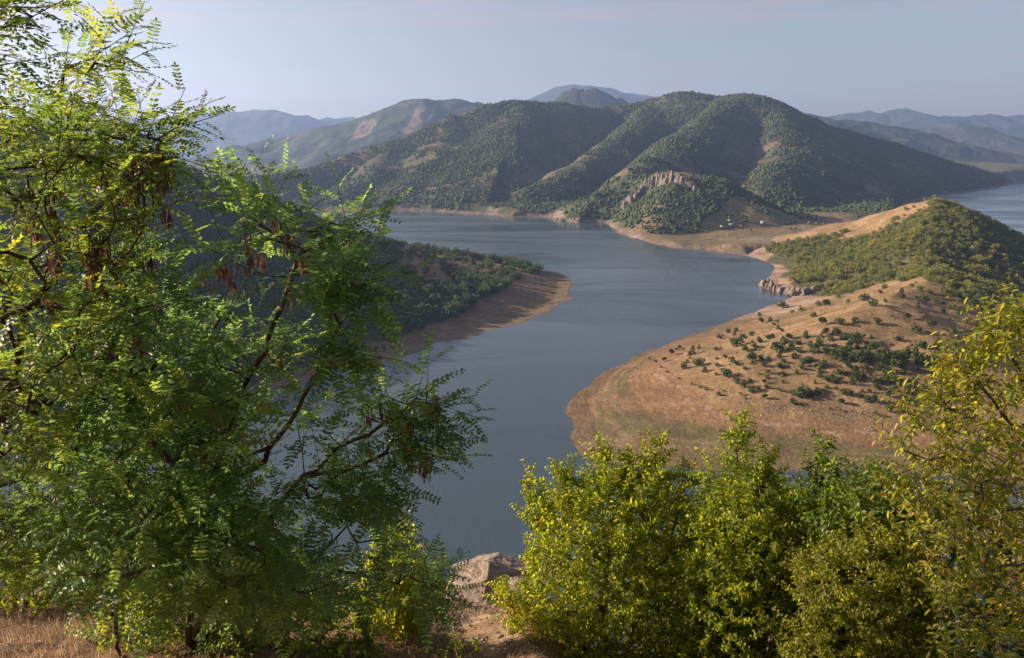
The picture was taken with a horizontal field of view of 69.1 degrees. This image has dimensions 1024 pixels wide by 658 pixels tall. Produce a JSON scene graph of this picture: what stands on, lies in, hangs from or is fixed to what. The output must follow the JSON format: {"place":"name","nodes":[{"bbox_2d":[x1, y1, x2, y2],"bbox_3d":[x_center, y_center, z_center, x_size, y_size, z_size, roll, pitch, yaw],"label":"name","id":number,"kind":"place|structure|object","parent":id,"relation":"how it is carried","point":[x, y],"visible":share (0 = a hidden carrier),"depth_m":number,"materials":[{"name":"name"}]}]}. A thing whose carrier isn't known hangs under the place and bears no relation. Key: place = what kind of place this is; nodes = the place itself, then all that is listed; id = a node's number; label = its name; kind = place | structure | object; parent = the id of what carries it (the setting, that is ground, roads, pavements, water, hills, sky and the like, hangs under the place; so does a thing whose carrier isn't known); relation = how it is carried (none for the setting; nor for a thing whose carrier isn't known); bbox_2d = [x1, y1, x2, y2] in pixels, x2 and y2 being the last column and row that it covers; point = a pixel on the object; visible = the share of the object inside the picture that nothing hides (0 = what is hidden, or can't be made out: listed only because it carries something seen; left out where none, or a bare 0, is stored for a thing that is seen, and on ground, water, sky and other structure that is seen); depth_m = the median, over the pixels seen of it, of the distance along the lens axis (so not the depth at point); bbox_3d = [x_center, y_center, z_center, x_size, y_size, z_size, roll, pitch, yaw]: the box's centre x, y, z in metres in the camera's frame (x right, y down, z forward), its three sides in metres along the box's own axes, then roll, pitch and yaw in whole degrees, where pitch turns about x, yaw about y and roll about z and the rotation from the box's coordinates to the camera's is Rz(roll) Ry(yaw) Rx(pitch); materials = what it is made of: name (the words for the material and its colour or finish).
{"place":"outdoors","nodes":[
{"label":"outdoors","id":0,"kind":"place"},
{"bbox_2d":[19,109,355,159],"bbox_3d":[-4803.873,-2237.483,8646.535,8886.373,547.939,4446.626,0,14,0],"label":"mountain","id":1,"kind":"structure","parent":0,"point":[243,128],"depth_m":7457.76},
{"bbox_2d":[0,149,573,460],"bbox_3d":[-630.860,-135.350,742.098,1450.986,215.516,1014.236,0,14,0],"label":"hill","id":2,"kind":"structure","parent":0,"point":[525,297],"depth_m":643.63,"materials":[{"name":"green plant"}]},
{"bbox_2d":[0,115,475,433],"bbox_3d":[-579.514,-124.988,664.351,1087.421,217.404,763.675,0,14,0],"label":"woodland","id":3,"kind":"object","parent":2,"relation":"on","point":[441,288],"visible":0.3,"depth_m":625.15,"materials":[{"name":"green plant"}]},
{"bbox_2d":[436,306,450,318],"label":"broadleaf tree","id":4,"kind":"object","parent":2,"relation":"on","point":[442,315],"visible":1,"depth_m":635.71,"materials":[{"name":"green plant"}]},
{"bbox_2d":[443,301,460,310],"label":"broadleaf tree","id":5,"kind":"object","parent":2,"relation":"on","point":[453,306],"visible":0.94,"depth_m":647.93,"materials":[{"name":"green plant"}]},
{"bbox_2d":[450,294,460,301],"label":"broadleaf tree","id":6,"kind":"object","parent":2,"relation":"on","point":[454,298],"visible":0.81,"depth_m":667.63,"materials":[{"name":"green plant"}]},
{"bbox_2d":[457,287,468,295],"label":"broadleaf tree","id":7,"kind":"object","parent":2,"relation":"on","point":[460,292],"visible":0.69,"depth_m":692.96,"materials":[{"name":"green plant"}]},
{"bbox_2d":[458,301,468,311],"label":"broadleaf tree","id":8,"kind":"object","parent":2,"relation":"on","point":[466,307],"visible":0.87,"depth_m":656.37,"materials":[{"name":"green plant"}]},
{"bbox_2d":[465,294,479,305],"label":"broadleaf tree","id":9,"kind":"object","parent":2,"relation":"on","point":[473,298],"visible":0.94,"depth_m":676.16,"materials":[{"name":"green plant"}]},
{"bbox_2d":[472,280,480,287],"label":"broadleaf tree","id":10,"kind":"object","parent":2,"relation":"on","point":[477,283],"visible":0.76,"depth_m":732.55,"materials":[{"name":"green plant"}]},
{"bbox_2d":[478,274,486,282],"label":"broadleaf tree","id":11,"kind":"object","parent":2,"relation":"on","point":[482,277],"visible":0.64,"depth_m":744.09,"materials":[{"name":"green plant"}]},
{"bbox_2d":[479,289,490,297],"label":"broadleaf tree","id":12,"kind":"object","parent":2,"relation":"on","point":[482,293],"visible":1,"depth_m":708.17,"materials":[{"name":"green plant"}]},
{"bbox_2d":[490,283,503,292],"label":"broadleaf tree","id":13,"kind":"object","parent":2,"relation":"on","point":[498,286],"visible":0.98,"depth_m":731.53,"materials":[{"name":"green plant"}]},
{"bbox_2d":[514,271,522,278],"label":"broadleaf tree","id":14,"kind":"object","parent":2,"relation":"on","point":[518,275],"visible":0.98,"depth_m":809.22,"materials":[{"name":"green plant"}]},
{"bbox_2d":[515,256,523,266],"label":"broadleaf tree","id":15,"kind":"object","parent":2,"relation":"on","point":[519,262],"visible":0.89,"depth_m":892.48,"materials":[{"name":"green plant"}]},
{"bbox_2d":[0,585,610,657],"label":"ground","id":16,"kind":"structure","parent":0,"point":[489,629],"depth_m":8.45,"materials":[{"name":"soil"}]},
{"bbox_2d":[0,508,101,615],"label":"hornbeam shrub","id":17,"kind":"object","parent":16,"relation":"on","point":[29,602],"visible":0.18,"depth_m":9.63,"materials":[{"name":"green plant"}]},
{"bbox_2d":[0,434,216,655],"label":"robinia sapling","id":18,"kind":"object","parent":16,"relation":"on","point":[85,626],"visible":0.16,"depth_m":5.71,"materials":[{"name":"green plant"}]},
{"bbox_2d":[0,0,243,614],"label":"robinia tree","id":19,"kind":"object","parent":16,"relation":"on","point":[131,183],"visible":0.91,"depth_m":4.35,"materials":[{"name":"green plant"}]},
{"bbox_2d":[64,562,194,657],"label":"hornbeam shrub","id":20,"kind":"object","parent":16,"relation":"on","point":[167,635],"visible":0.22,"depth_m":7.51,"materials":[{"name":"green plant"}]},
{"bbox_2d":[0,134,496,657],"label":"robinia tree","id":21,"kind":"object","parent":16,"relation":"on","point":[274,578],"visible":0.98,"depth_m":4.91,"materials":[{"name":"green plant"}]},
{"bbox_2d":[182,566,394,657],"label":"hornbeam shrub","id":22,"kind":"object","parent":16,"relation":"on","point":[362,623],"visible":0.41,"depth_m":7.22,"materials":[{"name":"green plant"}]},
{"bbox_2d":[0,586,591,657],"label":"leaves","id":23,"kind":"object","parent":16,"relation":"on","point":[520,645],"visible":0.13,"depth_m":8.43,"materials":[{"name":"plant"}]},
{"bbox_2d":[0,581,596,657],"bbox_3d":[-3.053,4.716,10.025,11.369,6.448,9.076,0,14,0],"label":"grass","id":24,"kind":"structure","parent":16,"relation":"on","point":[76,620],"depth_m":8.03,"materials":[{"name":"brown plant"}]},
{"bbox_2d":[340,510,449,644],"bbox_3d":[-1.326,2.909,8.348,1.278,2.015,1.319,0,14,0],"label":"hornbeam shrub","id":25,"kind":"object","parent":16,"relation":"on","point":[399,619],"visible":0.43,"depth_m":8.04,"materials":[{"name":"green plant"}]},
{"bbox_2d":[436,629,483,657],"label":"weed","id":26,"kind":"object","parent":16,"relation":"on","point":[456,646],"visible":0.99,"depth_m":7.55,"materials":[{"name":"green plant"}]},
{"bbox_2d":[387,594,557,657],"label":"gravel","id":27,"kind":"structure","parent":16,"relation":"on","point":[469,625],"depth_m":9.38,"materials":[{"name":"brown gravel"}]},
{"bbox_2d":[446,552,529,603],"bbox_3d":[-0.416,4.479,12.783,1.497,0.964,1.429,4,14,16],"label":"boulder","id":28,"kind":"object","parent":16,"relation":"on","point":[484,568],"visible":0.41,"depth_m":12.66,"materials":[{"name":"grey stone"}]},
{"bbox_2d":[482,574,533,628],"bbox_3d":[0.049,3.630,9.348,0.835,1.368,0.800,0,14,0],"label":"hornbeam shrub","id":29,"kind":"object","parent":16,"relation":"on","point":[502,595],"visible":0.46,"depth_m":9.15,"materials":[{"name":"green plant"}]},
{"bbox_2d":[503,638,513,644],"bbox_3d":[-0.034,3.641,8.659,0.136,0.085,0.152,0,14,0],"label":"stone","id":30,"kind":"object","parent":16,"relation":"on","point":[507,641],"visible":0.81,"depth_m":8.63,"materials":[{"name":"grey stone"}]},
{"bbox_2d":[508,576,526,593],"bbox_3d":[0.097,4.344,12.462,0.339,0.274,0.405,0,14,0],"label":"boulder","id":31,"kind":"object","parent":16,"relation":"on","point":[514,581],"visible":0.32,"depth_m":12.41,"materials":[{"name":"grey stone"}]},
{"bbox_2d":[502,427,708,657],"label":"hornbeam tree","id":32,"kind":"object","parent":16,"relation":"on","point":[592,619],"visible":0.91,"depth_m":8.58,"materials":[{"name":"green plant"}]},
{"bbox_2d":[660,401,819,657],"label":"hornbeam tree","id":33,"kind":"object","parent":16,"relation":"on","point":[734,569],"visible":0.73,"depth_m":7.76,"materials":[{"name":"green plant"}]},
{"bbox_2d":[652,442,930,655],"bbox_3d":[3.990,3.895,10.417,4.332,4.850,2.078,0,14,0],"label":"hornbeam tree","id":34,"kind":"object","parent":16,"relation":"on","point":[801,488],"visible":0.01,"depth_m":10.01,"materials":[{"name":"green plant"}]},
{"bbox_2d":[774,424,933,657],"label":"ash tree","id":35,"kind":"object","parent":16,"relation":"on","point":[838,496],"visible":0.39,"depth_m":7.34,"materials":[{"name":"green plant"}]},
{"bbox_2d":[765,499,967,657],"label":"hornbeam shrub","id":36,"kind":"object","parent":16,"relation":"on","point":[882,640],"visible":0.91,"depth_m":6.74,"materials":[{"name":"green plant"}]},
{"bbox_2d":[863,275,1023,657],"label":"cherry tree","id":37,"kind":"object","parent":16,"relation":"on","point":[1001,347],"visible":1,"depth_m":5.30,"materials":[{"name":"green plant"}]},
{"bbox_2d":[888,478,1023,657],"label":"hornbeam tree","id":38,"kind":"object","parent":16,"relation":"on","point":[953,556],"visible":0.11,"depth_m":7.75,"materials":[{"name":"green plant"}]},
{"bbox_2d":[187,98,483,166],"bbox_3d":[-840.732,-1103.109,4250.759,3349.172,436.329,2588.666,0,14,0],"label":"mountain","id":39,"kind":"structure","parent":0,"point":[312,146],"depth_m":3969.32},
{"bbox_2d":[0,183,1023,657],"bbox_3d":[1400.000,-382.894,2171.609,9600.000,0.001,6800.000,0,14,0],"label":"water","id":40,"kind":"structure","parent":0,"point":[630,297],"depth_m":538.17,"materials":[{"name":"blue liquid"}]},
{"bbox_2d":[0,0,1023,119],"label":"sky","id":41,"kind":"structure","parent":0,"point":[318,59],"materials":[{"name":"blue"}]},
{"bbox_2d":[553,88,627,106],"bbox_3d":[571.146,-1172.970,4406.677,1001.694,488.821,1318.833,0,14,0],"label":"mountain","id":42,"kind":"structure","parent":0,"point":[593,97],"depth_m":4288.29,"materials":[{"name":"stone"}]},
{"bbox_2d":[527,84,656,102],"bbox_3d":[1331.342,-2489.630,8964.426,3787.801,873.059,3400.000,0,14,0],"label":"mountain","id":43,"kind":"structure","parent":0,"point":[552,94],"depth_m":8757.52,"materials":[{"name":"stone"}]},
{"bbox_2d":[176,93,1023,254],"bbox_3d":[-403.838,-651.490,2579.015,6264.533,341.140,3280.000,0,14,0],"label":"mountain","id":44,"kind":"structure","parent":0,"point":[727,238],"depth_m":1850.09,"materials":[{"name":"green plant"}]},
{"bbox_2d":[556,217,590,222],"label":"rock cliff","id":45,"kind":"structure","parent":44,"relation":"on","point":[573,219],"depth_m":1487.64,"materials":[{"name":"grey stone"}]},
{"bbox_2d":[232,90,1014,233],"bbox_3d":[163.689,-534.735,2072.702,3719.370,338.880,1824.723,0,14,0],"label":"woodland","id":46,"kind":"object","parent":44,"relation":"on","point":[793,173],"visible":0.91,"depth_m":2048.16,"materials":[{"name":"green plant"}]},
{"bbox_2d":[621,170,698,208],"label":"rock cliff","id":47,"kind":"structure","parent":44,"relation":"on","point":[658,179],"depth_m":1482.99,"materials":[{"name":"grey stone"}]},
{"bbox_2d":[565,200,1023,485],"bbox_3d":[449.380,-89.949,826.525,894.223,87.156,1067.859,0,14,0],"label":"hill","id":48,"kind":"structure","parent":0,"point":[620,405],"depth_m":443.77,"materials":[{"name":"brown soil"}]},
{"bbox_2d":[693,357,705,365],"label":"juniper","id":49,"kind":"object","parent":48,"relation":"on","point":[697,362],"visible":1,"depth_m":479.66,"materials":[{"name":"green plant"}]},
{"bbox_2d":[720,368,732,376],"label":"juniper","id":50,"kind":"object","parent":48,"relation":"on","point":[726,372],"visible":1,"depth_m":452.85,"materials":[{"name":"green plant"}]},
{"bbox_2d":[730,336,744,346],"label":"juniper","id":51,"kind":"object","parent":48,"relation":"on","point":[735,342],"visible":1,"depth_m":509.15,"materials":[{"name":"green plant"}]},
{"bbox_2d":[746,353,756,359],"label":"juniper","id":52,"kind":"object","parent":48,"relation":"on","point":[750,356],"visible":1,"depth_m":463.15,"materials":[{"name":"green plant"}]},
{"bbox_2d":[626,364,882,427],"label":"rubble","id":53,"kind":"object","parent":48,"relation":"on","point":[771,401],"visible":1,"depth_m":407.74,"materials":[{"name":"stone"}]},
{"bbox_2d":[770,341,785,352],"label":"juniper","id":54,"kind":"object","parent":48,"relation":"on","point":[780,347],"visible":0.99,"depth_m":472.97,"materials":[{"name":"green plant"}]},
{"bbox_2d":[775,301,788,307],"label":"juniper","id":55,"kind":"object","parent":48,"relation":"on","point":[783,304],"visible":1,"depth_m":692.75,"materials":[{"name":"green plant"}]},
{"bbox_2d":[759,278,820,295],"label":"rock cliff","id":56,"kind":"structure","parent":48,"relation":"on","point":[768,284],"depth_m":769.84,"materials":[{"name":"grey stone"}]},
{"bbox_2d":[785,342,795,349],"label":"juniper","id":57,"kind":"object","parent":48,"relation":"on","point":[791,345],"visible":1,"depth_m":473.06,"materials":[{"name":"green plant"}]},
{"bbox_2d":[790,383,808,396],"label":"juniper","id":58,"kind":"object","parent":48,"relation":"on","point":[801,390],"visible":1,"depth_m":418.20,"materials":[{"name":"green plant"}]},
{"bbox_2d":[809,342,820,353],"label":"juniper","id":59,"kind":"object","parent":48,"relation":"on","point":[812,349],"visible":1,"depth_m":458.10,"materials":[{"name":"green plant"}]},
{"bbox_2d":[814,388,821,394],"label":"juniper","id":60,"kind":"object","parent":48,"relation":"on","point":[818,390],"visible":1,"depth_m":418.61,"materials":[{"name":"green plant"}]},
{"bbox_2d":[816,337,824,344],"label":"juniper","id":61,"kind":"object","parent":48,"relation":"on","point":[819,341],"visible":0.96,"depth_m":468.26,"materials":[{"name":"green plant"}]},
{"bbox_2d":[818,358,826,366],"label":"juniper","id":62,"kind":"object","parent":48,"relation":"on","point":[823,364],"visible":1,"depth_m":443.32,"materials":[{"name":"green plant"}]},
{"bbox_2d":[818,316,827,322],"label":"juniper","id":63,"kind":"object","parent":48,"relation":"on","point":[822,319],"visible":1,"depth_m":499.96,"materials":[{"name":"green plant"}]},
{"bbox_2d":[822,299,830,305],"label":"juniper","id":64,"kind":"object","parent":48,"relation":"on","point":[826,302],"visible":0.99,"depth_m":633.72,"materials":[{"name":"green plant"}]},
{"bbox_2d":[829,348,839,359],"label":"juniper","id":65,"kind":"object","parent":48,"relation":"on","point":[835,354],"visible":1,"depth_m":446.17,"materials":[{"name":"green plant"}]},
{"bbox_2d":[834,318,845,324],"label":"juniper","id":66,"kind":"object","parent":48,"relation":"on","point":[840,321],"visible":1,"depth_m":491.83,"materials":[{"name":"green plant"}]},
{"bbox_2d":[838,346,848,357],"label":"juniper","id":67,"kind":"object","parent":48,"relation":"on","point":[845,351],"visible":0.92,"depth_m":449.72,"materials":[{"name":"green plant"}]},
{"bbox_2d":[839,388,850,394],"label":"juniper","id":68,"kind":"object","parent":48,"relation":"on","point":[846,391],"visible":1,"depth_m":415.59,"materials":[{"name":"green plant"}]},
{"bbox_2d":[839,333,850,339],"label":"juniper","id":69,"kind":"object","parent":48,"relation":"on","point":[844,335],"visible":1,"depth_m":471.55,"materials":[{"name":"green plant"}]},
{"bbox_2d":[844,360,851,367],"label":"juniper","id":70,"kind":"object","parent":48,"relation":"on","point":[848,364],"visible":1,"depth_m":438.74,"materials":[{"name":"green plant"}]},
{"bbox_2d":[688,283,1009,419],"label":"undergrowth","id":71,"kind":"object","parent":48,"relation":"on","point":[831,346],"visible":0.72,"depth_m":506.44,"materials":[{"name":"green plant"}]},
{"bbox_2d":[847,350,862,359],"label":"juniper","id":72,"kind":"object","parent":48,"relation":"on","point":[856,355],"visible":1,"depth_m":444.79,"materials":[{"name":"green plant"}]},
{"bbox_2d":[850,370,860,381],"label":"juniper","id":73,"kind":"object","parent":48,"relation":"on","point":[856,373],"visible":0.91,"depth_m":427.34,"materials":[{"name":"green plant"}]},
{"bbox_2d":[848,331,863,341],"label":"juniper","id":74,"kind":"object","parent":48,"relation":"on","point":[856,336],"visible":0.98,"depth_m":465.76,"materials":[{"name":"green plant"}]},
{"bbox_2d":[858,293,871,300],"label":"juniper","id":75,"kind":"object","parent":48,"relation":"on","point":[863,298],"visible":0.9,"depth_m":578.93,"materials":[{"name":"green plant"}]},
{"bbox_2d":[862,349,874,354],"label":"juniper","id":76,"kind":"object","parent":48,"relation":"on","point":[867,352],"visible":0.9,"depth_m":449.96,"materials":[{"name":"green plant"}]},
{"bbox_2d":[866,342,878,351],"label":"juniper","id":77,"kind":"object","parent":48,"relation":"on","point":[872,347],"visible":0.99,"depth_m":454.13,"materials":[{"name":"green plant"}]},
{"bbox_2d":[866,298,878,305],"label":"juniper","id":78,"kind":"object","parent":48,"relation":"on","point":[873,301],"visible":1,"depth_m":522.99,"materials":[{"name":"green plant"}]},
{"bbox_2d":[871,394,877,401],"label":"juniper","id":79,"kind":"object","parent":48,"relation":"on","point":[874,397],"visible":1,"depth_m":406.29,"materials":[{"name":"green plant"}]},
{"bbox_2d":[873,317,881,323],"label":"juniper","id":80,"kind":"object","parent":48,"relation":"on","point":[876,319],"visible":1,"depth_m":486.65,"materials":[{"name":"green plant"}]},
{"bbox_2d":[874,361,884,370],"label":"juniper","id":81,"kind":"object","parent":48,"relation":"on","point":[879,366],"visible":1,"depth_m":432.92,"materials":[{"name":"green plant"}]},
{"bbox_2d":[880,373,889,382],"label":"juniper","id":82,"kind":"object","parent":48,"relation":"on","point":[885,379],"visible":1,"depth_m":422.46,"materials":[{"name":"green plant"}]},
{"bbox_2d":[880,348,891,360],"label":"juniper","id":83,"kind":"object","parent":48,"relation":"on","point":[883,354],"visible":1,"depth_m":441.23,"materials":[{"name":"green plant"}]},
{"bbox_2d":[885,389,893,395],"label":"juniper","id":84,"kind":"object","parent":48,"relation":"on","point":[888,392],"visible":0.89,"depth_m":408.81,"materials":[{"name":"green plant"}]},
{"bbox_2d":[883,370,899,382],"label":"juniper","id":85,"kind":"object","parent":48,"relation":"on","point":[892,377],"visible":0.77,"depth_m":421.77,"materials":[{"name":"green plant"}]},
{"bbox_2d":[763,195,1023,310],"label":"woodland","id":86,"kind":"object","parent":48,"relation":"on","point":[838,261],"visible":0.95,"depth_m":808.15,"materials":[{"name":"green plant"}]},
{"bbox_2d":[886,352,901,366],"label":"juniper","id":87,"kind":"object","parent":48,"relation":"on","point":[896,354],"visible":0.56,"depth_m":437.21,"materials":[{"name":"green plant"}]},
{"bbox_2d":[890,359,905,370],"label":"juniper","id":88,"kind":"object","parent":48,"relation":"on","point":[899,363],"visible":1,"depth_m":430.45,"materials":[{"name":"green plant"}]},
{"bbox_2d":[893,335,904,340],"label":"juniper","id":89,"kind":"object","parent":48,"relation":"on","point":[897,338],"visible":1,"depth_m":464.72,"materials":[{"name":"green plant"}]},
{"bbox_2d":[897,288,905,297],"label":"juniper","id":90,"kind":"object","parent":48,"relation":"on","point":[901,292],"visible":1,"depth_m":550.47,"materials":[{"name":"green plant"}]},
{"bbox_2d":[894,349,909,361],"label":"juniper","id":91,"kind":"object","parent":48,"relation":"on","point":[902,353],"visible":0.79,"depth_m":438.75,"materials":[{"name":"green plant"}]},
{"bbox_2d":[904,384,911,394],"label":"juniper","id":92,"kind":"object","parent":48,"relation":"on","point":[907,386],"visible":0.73,"depth_m":410.92,"materials":[{"name":"green plant"}]},
{"bbox_2d":[910,346,919,359],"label":"juniper","id":93,"kind":"object","parent":48,"relation":"on","point":[916,353],"visible":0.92,"depth_m":443.73,"materials":[{"name":"green plant"}]},
{"bbox_2d":[911,324,922,332],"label":"juniper","id":94,"kind":"object","parent":48,"relation":"on","point":[914,328],"visible":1,"depth_m":473.70,"materials":[{"name":"green plant"}]},
{"bbox_2d":[915,354,925,364],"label":"juniper","id":95,"kind":"object","parent":48,"relation":"on","point":[918,361],"visible":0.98,"depth_m":436.52,"materials":[{"name":"green plant"}]},
{"bbox_2d":[914,341,929,348],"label":"juniper","id":96,"kind":"object","parent":48,"relation":"on","point":[921,344],"visible":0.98,"depth_m":452.63,"materials":[{"name":"green plant"}]},
{"bbox_2d":[927,320,937,326],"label":"juniper","id":97,"kind":"object","parent":48,"relation":"on","point":[932,322],"visible":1,"depth_m":479.29,"materials":[{"name":"green plant"}]},
{"bbox_2d":[941,286,951,295],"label":"oak shrub","id":98,"kind":"object","parent":48,"relation":"on","point":[946,290],"visible":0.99,"depth_m":570.69,"materials":[{"name":"green plant"}]},
{"bbox_2d":[945,340,961,348],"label":"juniper","id":99,"kind":"object","parent":48,"relation":"on","point":[955,344],"visible":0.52,"depth_m":452.88,"materials":[{"name":"green plant"}]},
{"bbox_2d":[962,293,971,300],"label":"oak shrub","id":100,"kind":"object","parent":48,"relation":"on","point":[966,296],"visible":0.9,"depth_m":562.30,"materials":[{"name":"green plant"}]},
{"bbox_2d":[971,293,984,303],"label":"oak shrub","id":101,"kind":"object","parent":48,"relation":"on","point":[977,297],"visible":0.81,"depth_m":558.93,"materials":[{"name":"green plant"}]},
{"bbox_2d":[804,113,1023,163],"bbox_3d":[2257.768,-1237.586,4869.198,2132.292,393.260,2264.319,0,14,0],"label":"mountain","id":102,"kind":"structure","parent":0,"point":[938,145],"depth_m":4355.03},
{"bbox_2d":[827,108,1023,137],"bbox_3d":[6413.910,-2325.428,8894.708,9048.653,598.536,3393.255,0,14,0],"label":"mountain","id":103,"kind":"structure","parent":0,"point":[1012,125],"depth_m":8543.45,"materials":[{"name":"stone"}]},
{"bbox_2d":[908,123,1023,154],"bbox_3d":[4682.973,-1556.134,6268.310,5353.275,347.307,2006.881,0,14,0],"label":"mountain","id":104,"kind":"structure","parent":0,"point":[991,138],"depth_m":6011.28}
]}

